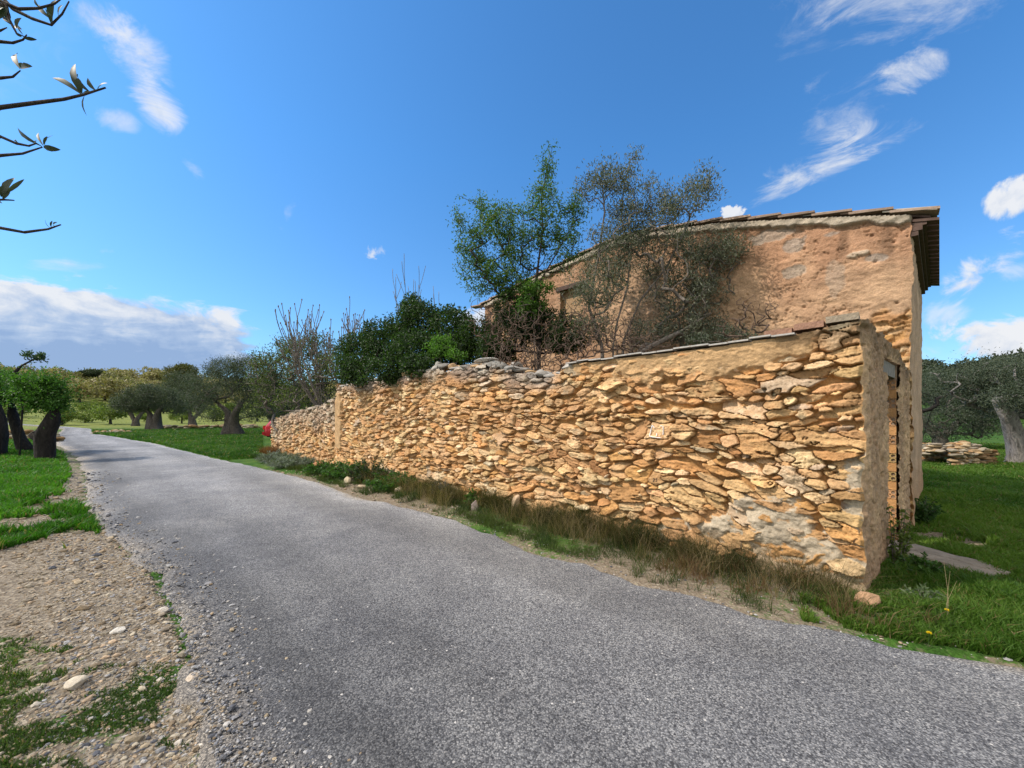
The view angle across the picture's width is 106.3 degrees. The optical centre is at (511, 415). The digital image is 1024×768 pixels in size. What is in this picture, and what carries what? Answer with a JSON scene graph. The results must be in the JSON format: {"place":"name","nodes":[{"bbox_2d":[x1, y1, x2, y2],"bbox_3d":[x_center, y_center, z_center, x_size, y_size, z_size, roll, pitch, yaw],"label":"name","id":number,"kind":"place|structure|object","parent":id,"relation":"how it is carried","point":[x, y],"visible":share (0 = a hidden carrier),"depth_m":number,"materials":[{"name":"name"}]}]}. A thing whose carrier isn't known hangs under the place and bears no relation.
{"place":"outdoors","nodes":[
{"label":"outdoors","id":0,"kind":"place"},
{"bbox_2d":[0,433,113,549],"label":"grass","id":1,"kind":"structure","parent":0,"point":[20,488],"depth_m":6.69,"materials":[{"name":"green plant"}]},
{"bbox_2d":[262,420,271,438],"bbox_3d":[-14.478,0.837,26.050,3.920,1.474,1.736,0,0,0],"label":"parked car","id":2,"kind":"object","parent":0,"point":[267,430],"visible":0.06,"depth_m":25.22,"materials":[{"name":"red paint"}]},
{"bbox_2d":[0,394,1023,767],"bbox_3d":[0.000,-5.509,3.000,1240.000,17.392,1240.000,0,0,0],"label":"ground","id":3,"kind":"structure","parent":0,"point":[12,598],"depth_m":3.30,"materials":[{"name":"soil"}]},
{"bbox_2d":[0,367,25,453],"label":"carob tree","id":4,"kind":"object","parent":3,"relation":"on","point":[4,434],"visible":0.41,"depth_m":15.60,"materials":[{"name":"green plant"}]},
{"bbox_2d":[6,402,34,416],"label":"tree","id":5,"kind":"object","parent":3,"relation":"on","point":[20,410],"visible":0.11,"depth_m":73.52,"materials":[{"name":"green plant"}]},
{"bbox_2d":[0,362,53,449],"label":"carob tree","id":6,"kind":"object","parent":3,"relation":"on","point":[13,418],"visible":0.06,"depth_m":16.89,"materials":[{"name":"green plant"}]},
{"bbox_2d":[21,364,38,371],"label":"hillside tree","id":7,"kind":"object","parent":3,"relation":"on","point":[25,366],"visible":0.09,"depth_m":155.49,"materials":[{"name":"green plant"}]},
{"bbox_2d":[13,348,49,456],"bbox_3d":[-17.703,-0.438,14.217,1.328,4.080,0.642,0,0,22],"label":"almond sapling","id":8,"kind":"object","parent":3,"relation":"on","point":[39,356],"visible":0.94,"depth_m":14.18,"materials":[{"name":"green plant"}]},
{"bbox_2d":[9,429,64,441],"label":"rubble wall","id":9,"kind":"structure","parent":3,"relation":"on","point":[58,436],"depth_m":23.86,"materials":[{"name":"stone"}]},
{"bbox_2d":[0,363,91,458],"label":"carob tree","id":10,"kind":"object","parent":3,"relation":"on","point":[45,393],"visible":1,"depth_m":13.41,"materials":[{"name":"green plant"}]},
{"bbox_2d":[35,368,64,375],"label":"hillside tree","id":11,"kind":"object","parent":3,"relation":"on","point":[55,370],"visible":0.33,"depth_m":143.34,"materials":[{"name":"green plant"}]},
{"bbox_2d":[0,0,105,233],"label":"olive tree","id":12,"kind":"object","parent":3,"relation":"on","point":[6,188],"visible":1,"depth_m":0.90,"materials":[{"name":"green plant"}]},
{"bbox_2d":[46,409,80,424],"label":"tree","id":13,"kind":"object","parent":3,"relation":"on","point":[69,417],"visible":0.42,"depth_m":60.45,"materials":[{"name":"green plant"}]},
{"bbox_2d":[56,375,81,394],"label":"hillside tree","id":14,"kind":"object","parent":3,"relation":"on","point":[62,378],"visible":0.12,"depth_m":119.90,"materials":[{"name":"green plant"}]},
{"bbox_2d":[63,675,88,689],"bbox_3d":[-2.510,1.533,2.205,0.101,0.051,0.097,0,0,0],"label":"cobble","id":15,"kind":"object","parent":3,"relation":"on","point":[75,682],"visible":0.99,"depth_m":2.19,"materials":[{"name":"stone"}]},
{"bbox_2d":[66,367,93,380],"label":"hillside tree","id":16,"kind":"object","parent":3,"relation":"on","point":[77,374],"visible":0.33,"depth_m":144.78,"materials":[{"name":"green plant"}]},
{"bbox_2d":[64,382,97,402],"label":"hillside tree","id":17,"kind":"object","parent":3,"relation":"on","point":[82,386],"visible":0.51,"depth_m":115.96,"materials":[{"name":"green plant"}]},
{"bbox_2d":[73,402,90,408],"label":"tree","id":18,"kind":"object","parent":3,"relation":"on","point":[81,404],"visible":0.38,"depth_m":102.75,"materials":[{"name":"green plant"}]},
{"bbox_2d":[73,408,93,422],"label":"tree","id":19,"kind":"object","parent":3,"relation":"on","point":[83,414],"visible":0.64,"depth_m":67.09,"materials":[{"name":"green plant"}]},
{"bbox_2d":[75,404,99,413],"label":"tree","id":20,"kind":"object","parent":3,"relation":"on","point":[83,407],"visible":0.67,"depth_m":85.13,"materials":[{"name":"green plant"}]},
{"bbox_2d":[76,368,103,378],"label":"evergreen tree","id":21,"kind":"object","parent":3,"relation":"on","point":[92,372],"visible":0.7,"depth_m":147.61,"materials":[{"name":"green plant"}]},
{"bbox_2d":[0,495,188,767],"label":"grass","id":22,"kind":"structure","parent":3,"relation":"on","point":[14,660],"depth_m":2.07,"materials":[{"name":"green plant"}]},
{"bbox_2d":[81,377,110,397],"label":"hillside tree","id":23,"kind":"object","parent":3,"relation":"on","point":[95,381],"visible":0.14,"depth_m":131.28,"materials":[{"name":"green plant"}]},
{"bbox_2d":[84,385,109,400],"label":"hillside tree","id":24,"kind":"object","parent":3,"relation":"on","point":[102,394],"visible":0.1,"depth_m":125.21,"materials":[{"name":"green plant"}]},
{"bbox_2d":[90,399,106,406],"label":"tree","id":25,"kind":"object","parent":3,"relation":"on","point":[101,403],"visible":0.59,"depth_m":110.77,"materials":[{"name":"green plant"}]},
{"bbox_2d":[83,375,134,398],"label":"hillside tree","id":26,"kind":"object","parent":3,"relation":"on","point":[107,387],"visible":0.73,"depth_m":120.26,"materials":[{"name":"green plant"}]},
{"bbox_2d":[89,405,128,423],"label":"tree","id":27,"kind":"object","parent":3,"relation":"on","point":[111,415],"visible":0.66,"depth_m":64.54,"materials":[{"name":"green plant"}]},
{"bbox_2d":[90,429,131,433],"bbox_3d":[-37.422,1.472,36.018,2.726,0.451,1.377,0,0,-18],"label":"stone pile","id":28,"kind":"object","parent":3,"relation":"on","point":[117,430],"visible":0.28,"depth_m":35.80,"materials":[{"name":"beige stone"}]},
{"bbox_2d":[86,370,135,381],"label":"hillside tree","id":29,"kind":"object","parent":3,"relation":"on","point":[115,375],"visible":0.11,"depth_m":148.71,"materials":[{"name":"green plant"}]},
{"bbox_2d":[100,370,132,380],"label":"hillside tree","id":30,"kind":"object","parent":3,"relation":"on","point":[107,375],"visible":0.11,"depth_m":141.76,"materials":[{"name":"green plant"}]},
{"bbox_2d":[109,626,125,633],"bbox_3d":[-2.894,1.579,2.823,0.097,0.040,0.083,0,0,0],"label":"cobble","id":31,"kind":"object","parent":3,"relation":"on","point":[119,630],"visible":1,"depth_m":2.81,"materials":[{"name":"stone"}]},
{"bbox_2d":[106,367,129,375],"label":"hillside tree","id":32,"kind":"object","parent":3,"relation":"on","point":[119,371],"visible":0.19,"depth_m":168.67,"materials":[{"name":"green plant"}]},
{"bbox_2d":[109,369,127,379],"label":"hillside tree","id":33,"kind":"object","parent":3,"relation":"on","point":[121,375],"visible":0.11,"depth_m":155.46,"materials":[{"name":"green plant"}]},
{"bbox_2d":[109,396,152,425],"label":"olive tree","id":34,"kind":"object","parent":3,"relation":"on","point":[135,420],"visible":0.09,"depth_m":61.73,"materials":[{"name":"green plant"}]},
{"bbox_2d":[115,376,146,388],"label":"hillside tree","id":35,"kind":"object","parent":3,"relation":"on","point":[119,378],"visible":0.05,"depth_m":140.29,"materials":[{"name":"green plant"}]},
{"bbox_2d":[0,427,264,471],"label":"grass","id":36,"kind":"structure","parent":3,"relation":"on","point":[212,442],"depth_m":23.55,"materials":[{"name":"green plant"}]},
{"bbox_2d":[125,371,139,378],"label":"hillside tree","id":37,"kind":"object","parent":3,"relation":"on","point":[134,374],"visible":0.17,"depth_m":177.89,"materials":[{"name":"green plant"}]},
{"bbox_2d":[107,381,192,428],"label":"olive tree","id":38,"kind":"object","parent":3,"relation":"on","point":[144,393],"visible":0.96,"depth_m":43.22,"materials":[{"name":"green plant"}]},
{"bbox_2d":[137,366,163,377],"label":"hillside tree","id":39,"kind":"object","parent":3,"relation":"on","point":[151,369],"visible":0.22,"depth_m":183.09,"materials":[{"name":"green plant"}]},
{"bbox_2d":[139,371,164,381],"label":"hillside tree","id":40,"kind":"object","parent":3,"relation":"on","point":[150,376],"visible":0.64,"depth_m":175.77,"materials":[{"name":"green plant"}]},
{"bbox_2d":[158,606,168,611],"bbox_3d":[-2.851,1.590,3.151,0.073,0.041,0.066,0,0,29],"label":"cobble","id":41,"kind":"object","parent":3,"relation":"on","point":[163,609],"visible":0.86,"depth_m":3.14,"materials":[{"name":"stone"}]},
{"bbox_2d":[167,410,183,419],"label":"tree","id":42,"kind":"object","parent":3,"relation":"on","point":[171,415],"visible":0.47,"depth_m":79.29,"materials":[{"name":"green plant"}]},
{"bbox_2d":[158,362,200,402],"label":"pine tree","id":43,"kind":"object","parent":3,"relation":"on","point":[178,367],"visible":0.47,"depth_m":93.20,"materials":[{"name":"green plant"}]},
{"bbox_2d":[172,411,192,422],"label":"tree","id":44,"kind":"object","parent":3,"relation":"on","point":[185,417],"visible":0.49,"depth_m":71.57,"materials":[{"name":"green plant"}]},
{"bbox_2d":[156,369,220,424],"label":"olive tree","id":45,"kind":"object","parent":3,"relation":"on","point":[174,383],"visible":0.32,"depth_m":55.25,"materials":[{"name":"green plant"}]},
{"bbox_2d":[185,672,199,681],"bbox_3d":[-1.939,1.588,2.329,0.069,0.040,0.101,0,0,0],"label":"cobble","id":46,"kind":"object","parent":3,"relation":"on","point":[189,677],"visible":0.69,"depth_m":2.32,"materials":[{"name":"stone"}]},
{"bbox_2d":[163,424,265,428],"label":"rubble wall","id":47,"kind":"structure","parent":3,"relation":"on","point":[189,426],"depth_m":47.34,"materials":[{"name":"stone"}]},
{"bbox_2d":[205,406,223,420],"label":"tree","id":48,"kind":"object","parent":3,"relation":"on","point":[222,414],"visible":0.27,"depth_m":80.95,"materials":[{"name":"green plant"}]},
{"bbox_2d":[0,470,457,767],"bbox_3d":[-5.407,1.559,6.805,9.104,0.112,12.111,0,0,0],"label":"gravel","id":49,"kind":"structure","parent":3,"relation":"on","point":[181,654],"depth_m":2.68,"materials":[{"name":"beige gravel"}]},
{"bbox_2d":[176,352,290,433],"bbox_3d":[-23.373,-1.869,32.278,8.333,7.245,6.007,0,0,0],"label":"olive tree","id":50,"kind":"object","parent":3,"relation":"on","point":[231,425],"visible":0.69,"depth_m":31.42,"materials":[{"name":"green plant"}]},
{"bbox_2d":[225,403,243,411],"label":"tree","id":51,"kind":"object","parent":3,"relation":"on","point":[228,406],"visible":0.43,"depth_m":96.90,"materials":[{"name":"green plant"}]},
{"bbox_2d":[229,390,255,402],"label":"hillside tree","id":52,"kind":"object","parent":3,"relation":"on","point":[239,396],"visible":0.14,"depth_m":141.09,"materials":[{"name":"green plant"}]},
{"bbox_2d":[257,443,284,453],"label":"grass","id":53,"kind":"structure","parent":3,"relation":"on","point":[271,449],"depth_m":15.21,"materials":[{"name":"brown plant"}]},
{"bbox_2d":[253,448,296,462],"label":"grey shrub","id":54,"kind":"object","parent":3,"relation":"on","point":[273,454],"visible":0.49,"depth_m":12.96,"materials":[{"name":"green plant"}]},
{"bbox_2d":[246,369,304,420],"bbox_3d":[-22.059,-1.622,35.965,5.737,6.769,5.369,0,0,0],"label":"olive tree","id":55,"kind":"object","parent":3,"relation":"on","point":[280,413],"visible":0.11,"depth_m":35.58,"materials":[{"name":"green plant"}]},
{"bbox_2d":[262,452,316,468],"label":"grey shrub","id":56,"kind":"object","parent":3,"relation":"on","point":[290,461],"visible":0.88,"depth_m":11.63,"materials":[{"name":"green plant"}]},
{"bbox_2d":[236,329,350,432],"bbox_3d":[-8.262,-0.954,15.372,7.083,5.195,2.692,0,0,31],"label":"tree","id":57,"kind":"object","parent":3,"relation":"on","point":[285,400],"visible":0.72,"depth_m":15.62,"materials":[{"name":"green plant"}]},
{"bbox_2d":[270,397,336,464],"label":"stone wall","id":58,"kind":"structure","parent":3,"relation":"on","point":[309,432],"depth_m":13.22,"materials":[{"name":"beige stone"}]},
{"bbox_2d":[299,458,346,474],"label":"leafy weed","id":59,"kind":"object","parent":3,"relation":"on","point":[315,468],"visible":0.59,"depth_m":10.40,"materials":[{"name":"green plant"}]},
{"bbox_2d":[275,296,371,405],"bbox_3d":[-6.927,-1.610,14.377,3.120,6.028,2.608,0,0,0],"label":"fig tree","id":60,"kind":"object","parent":3,"relation":"on","point":[298,363],"visible":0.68,"depth_m":14.17,"materials":[{"name":"plant"}]},
{"bbox_2d":[321,459,362,478],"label":"leafy weed","id":61,"kind":"object","parent":3,"relation":"on","point":[334,472],"visible":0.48,"depth_m":9.62,"materials":[{"name":"green plant"}]},
{"bbox_2d":[345,457,388,481],"bbox_3d":[-3.405,1.300,9.060,1.059,0.651,1.094,0,0,0],"label":"leafy weed","id":62,"kind":"object","parent":3,"relation":"on","point":[364,470],"visible":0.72,"depth_m":8.92,"materials":[{"name":"green plant"}]},
{"bbox_2d":[363,468,415,491],"bbox_3d":[-2.601,1.375,8.255,1.129,0.503,1.134,0,0,0],"label":"leafy weed","id":63,"kind":"object","parent":3,"relation":"on","point":[378,485],"visible":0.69,"depth_m":8.07,"materials":[{"name":"green plant"}]},
{"bbox_2d":[331,291,481,387],"bbox_3d":[-3.127,-0.960,10.310,5.333,5.119,3.086,0,0,31],"label":"evergreen bush","id":64,"kind":"object","parent":3,"relation":"on","point":[390,343],"visible":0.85,"depth_m":9.80,"materials":[{"name":"green plant"}]},
{"bbox_2d":[392,266,434,321],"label":"bare sapling","id":65,"kind":"object","parent":3,"relation":"on","point":[408,289],"visible":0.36,"depth_m":11.35,"materials":[{"name":"brown plant"}]},
{"bbox_2d":[421,332,471,364],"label":"lentisk shoots","id":66,"kind":"object","parent":3,"relation":"on","point":[436,347],"visible":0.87,"depth_m":8.55,"materials":[{"name":"green plant"}]},
{"bbox_2d":[463,488,479,505],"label":"leafy weed","id":67,"kind":"object","parent":3,"relation":"on","point":[471,494],"visible":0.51,"depth_m":6.69,"materials":[{"name":"green plant"}]},
{"bbox_2d":[471,500,477,510],"bbox_3d":[-0.617,1.492,6.376,0.128,0.182,0.123,0,0,0],"label":"loose stone","id":68,"kind":"object","parent":3,"relation":"on","point":[475,503],"visible":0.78,"depth_m":6.34,"materials":[{"name":"beige stone"}]},
{"bbox_2d":[511,495,519,510],"bbox_3d":[0.040,1.457,6.205,0.170,0.379,0.225,0,0,0],"label":"loose stone","id":69,"kind":"object","parent":3,"relation":"on","point":[514,499],"visible":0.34,"depth_m":6.12,"materials":[{"name":"beige stone"}]},
{"bbox_2d":[445,139,592,369],"bbox_3d":[0.154,-1.978,7.849,3.055,7.157,1.508,0,0,0],"label":"almond tree","id":70,"kind":"object","parent":3,"relation":"on","point":[493,283],"visible":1,"depth_m":7.69,"materials":[{"name":"green plant"}]},
{"bbox_2d":[467,291,594,363],"bbox_3d":[0.332,-0.603,7.922,2.802,4.410,1.656,0,0,22],"label":"dark bush","id":71,"kind":"object","parent":3,"relation":"on","point":[484,347],"visible":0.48,"depth_m":7.77,"materials":[{"name":"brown plant"}]},
{"bbox_2d":[510,277,557,369],"bbox_3d":[0.412,-0.562,7.509,0.934,4.326,0.773,0,0,0],"label":"tree","id":72,"kind":"object","parent":3,"relation":"on","point":[530,289],"visible":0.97,"depth_m":7.42,"materials":[{"name":"green plant"}]},
{"bbox_2d":[465,297,674,377],"bbox_3d":[0.777,-0.355,6.649,3.784,3.916,1.396,0,0,26],"label":"dead bramble","id":73,"kind":"object","parent":3,"relation":"on","point":[544,357],"visible":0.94,"depth_m":6.59,"materials":[{"name":"brown plant"}]},
{"bbox_2d":[248,453,985,640],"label":"grass","id":74,"kind":"structure","parent":3,"relation":"on","point":[472,514],"depth_m":4.54,"materials":[{"name":"green plant"}]},
{"bbox_2d":[335,312,910,591],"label":"stone wall","id":75,"kind":"structure","parent":3,"relation":"on","point":[784,437],"depth_m":4.46,"materials":[{"name":"stone"}]},
{"bbox_2d":[341,464,911,619],"bbox_3d":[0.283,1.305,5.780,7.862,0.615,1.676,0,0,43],"label":"grass","id":76,"kind":"structure","parent":3,"relation":"on","point":[489,500],"depth_m":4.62,"materials":[{"name":"green plant"}]},
{"bbox_2d":[268,468,1012,660],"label":"gravel","id":77,"kind":"structure","parent":3,"relation":"on","point":[882,637],"depth_m":3.50,"materials":[{"name":"grey gravel"}]},
{"bbox_2d":[554,143,754,357],"bbox_3d":[2.492,-1.628,6.879,3.479,6.480,1.741,0,0,0],"label":"wild olive","id":78,"kind":"object","parent":3,"relation":"on","point":[629,249],"visible":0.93,"depth_m":6.74,"materials":[{"name":"green plant"}]},
{"bbox_2d":[472,206,939,525],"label":"farm house","id":79,"kind":"structure","parent":3,"relation":"on","point":[879,268],"depth_m":6.22,"materials":[{"name":"stone"}]},
{"bbox_2d":[556,280,584,310],"bbox_3d":[1.533,-2.709,9.447,0.844,0.975,0.403,0,0,44],"label":"window","id":80,"kind":"structure","parent":79,"relation":"in","point":[565,288],"depth_m":9.47,"materials":[{"name":"wood"}]},
{"bbox_2d":[685,322,758,344],"bbox_3d":[3.075,0.112,5.611,1.006,2.976,0.582,0,0,29],"label":"olive sprout","id":81,"kind":"object","parent":3,"relation":"on","point":[701,340],"visible":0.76,"depth_m":5.59,"materials":[{"name":"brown plant"}]},
{"bbox_2d":[715,295,778,337],"bbox_3d":[3.290,-0.047,5.406,0.846,3.297,0.371,0,0,0],"label":"bare shrub","id":82,"kind":"object","parent":3,"relation":"on","point":[741,319],"visible":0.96,"depth_m":5.39,"materials":[{"name":"brown plant"}]},
{"bbox_2d":[646,549,948,630],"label":"grass","id":83,"kind":"structure","parent":3,"relation":"on","point":[747,585],"depth_m":3.48,"materials":[{"name":"green plant"}]},
{"bbox_2d":[854,591,880,606],"bbox_3d":[2.910,1.509,3.136,0.163,0.160,0.143,0,0,-21],"label":"boulder","id":84,"kind":"object","parent":3,"relation":"on","point":[876,599],"visible":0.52,"depth_m":3.10,"materials":[{"name":"stone"}]},
{"bbox_2d":[886,505,915,561],"bbox_3d":[4.055,1.255,4.006,0.294,0.684,0.210,0,0,-25],"label":"climbing weed","id":85,"kind":"object","parent":3,"relation":"on","point":[903,547],"visible":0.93,"depth_m":3.98,"materials":[{"name":"green plant"}]},
{"bbox_2d":[887,551,956,575],"bbox_3d":[4.048,1.487,3.816,0.484,0.277,0.432,0,0,0],"label":"doorway weed","id":86,"kind":"object","parent":3,"relation":"on","point":[934,565],"visible":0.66,"depth_m":3.82,"materials":[{"name":"green plant"}]},
{"bbox_2d":[899,582,948,599],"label":"verge thistle","id":87,"kind":"object","parent":3,"relation":"on","point":[931,593],"visible":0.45,"depth_m":3.25,"materials":[{"name":"green plant"}]},
{"bbox_2d":[912,495,946,522],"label":"corner weed","id":88,"kind":"object","parent":3,"relation":"on","point":[924,512],"visible":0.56,"depth_m":5.49,"materials":[{"name":"green plant"}]},
{"bbox_2d":[922,359,945,369],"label":"hill tree","id":89,"kind":"object","parent":3,"relation":"on","point":[927,362],"visible":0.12,"depth_m":98.60,"materials":[{"name":"green plant"}]},
{"bbox_2d":[925,362,953,373],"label":"hill tree","id":90,"kind":"object","parent":3,"relation":"on","point":[933,363],"visible":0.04,"depth_m":89.27,"materials":[{"name":"green plant"}]},
{"bbox_2d":[921,382,957,404],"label":"hill tree","id":91,"kind":"object","parent":3,"relation":"on","point":[932,392],"visible":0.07,"depth_m":60.36,"materials":[{"name":"green plant"}]},
{"bbox_2d":[921,389,959,445],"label":"olive sapling","id":92,"kind":"object","parent":3,"relation":"on","point":[936,404],"visible":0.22,"depth_m":14.96,"materials":[{"name":"green plant"}]},
{"bbox_2d":[888,540,1010,575],"bbox_3d":[4.622,1.578,4.178,0.488,0.159,1.008,0,0,-15],"label":"doorstep slab","id":93,"kind":"structure","parent":3,"relation":"on","point":[942,557],"depth_m":4.04,"materials":[{"name":"stone"}]},
{"bbox_2d":[944,566,956,616],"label":"dry stalk","id":94,"kind":"object","parent":3,"relation":"on","point":[947,602],"visible":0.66,"depth_m":3.01,"materials":[{"name":"beige plant"}]},
{"bbox_2d":[943,357,976,373],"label":"hill tree","id":95,"kind":"object","parent":3,"relation":"on","point":[967,361],"visible":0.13,"depth_m":97.06,"materials":[{"name":"green plant"}]},
{"bbox_2d":[922,440,999,465],"bbox_3d":[14.582,1.227,12.602,2.344,0.838,1.198,0,0,-14],"label":"stone pile","id":96,"kind":"object","parent":3,"relation":"on","point":[959,452],"visible":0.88,"depth_m":12.26,"materials":[{"name":"beige stone"}]},
{"bbox_2d":[921,361,1022,445],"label":"olive tree","id":97,"kind":"object","parent":3,"relation":"on","point":[948,429],"visible":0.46,"depth_m":18.42,"materials":[{"name":"green plant"}]},
{"bbox_2d":[921,347,1023,463],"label":"olive tree","id":98,"kind":"object","parent":3,"relation":"on","point":[1003,384],"visible":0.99,"depth_m":12.28,"materials":[{"name":"green plant"}]},
{"bbox_2d":[955,356,995,374],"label":"hill tree","id":99,"kind":"object","parent":3,"relation":"on","point":[982,359],"visible":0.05,"depth_m":84.85,"materials":[{"name":"green plant"}]},
{"bbox_2d":[982,351,1016,360],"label":"hill tree","id":100,"kind":"object","parent":3,"relation":"on","point":[998,356],"visible":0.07,"depth_m":99.24,"materials":[{"name":"green plant"}]},
{"bbox_2d":[1008,348,1023,357],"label":"hill tree","id":101,"kind":"object","parent":3,"relation":"on","point":[1019,350],"visible":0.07,"depth_m":101.39,"materials":[{"name":"green plant"}]},
{"bbox_2d":[0,0,1023,381],"label":"sky","id":102,"kind":"structure","parent":0,"point":[235,161],"materials":[{"name":"blue"}]},
{"bbox_2d":[8,423,1023,767],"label":"road","id":103,"kind":"structure","parent":0,"point":[410,637],"depth_m":2.46,"materials":[{"name":"grey asphalt"}]},
{"bbox_2d":[33,472,360,767],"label":"gravel","id":104,"kind":"structure","parent":103,"relation":"on","point":[232,706],"depth_m":2.37,"materials":[{"name":"grey gravel"}]},
{"bbox_2d":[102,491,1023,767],"bbox_3d":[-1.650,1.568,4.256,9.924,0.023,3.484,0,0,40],"label":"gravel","id":105,"kind":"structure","parent":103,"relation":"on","point":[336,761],"depth_m":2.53,"materials":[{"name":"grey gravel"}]},
{"bbox_2d":[794,441,1023,662],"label":"grass","id":106,"kind":"structure","parent":0,"point":[982,502],"depth_m":3.61,"materials":[{"name":"green plant"}]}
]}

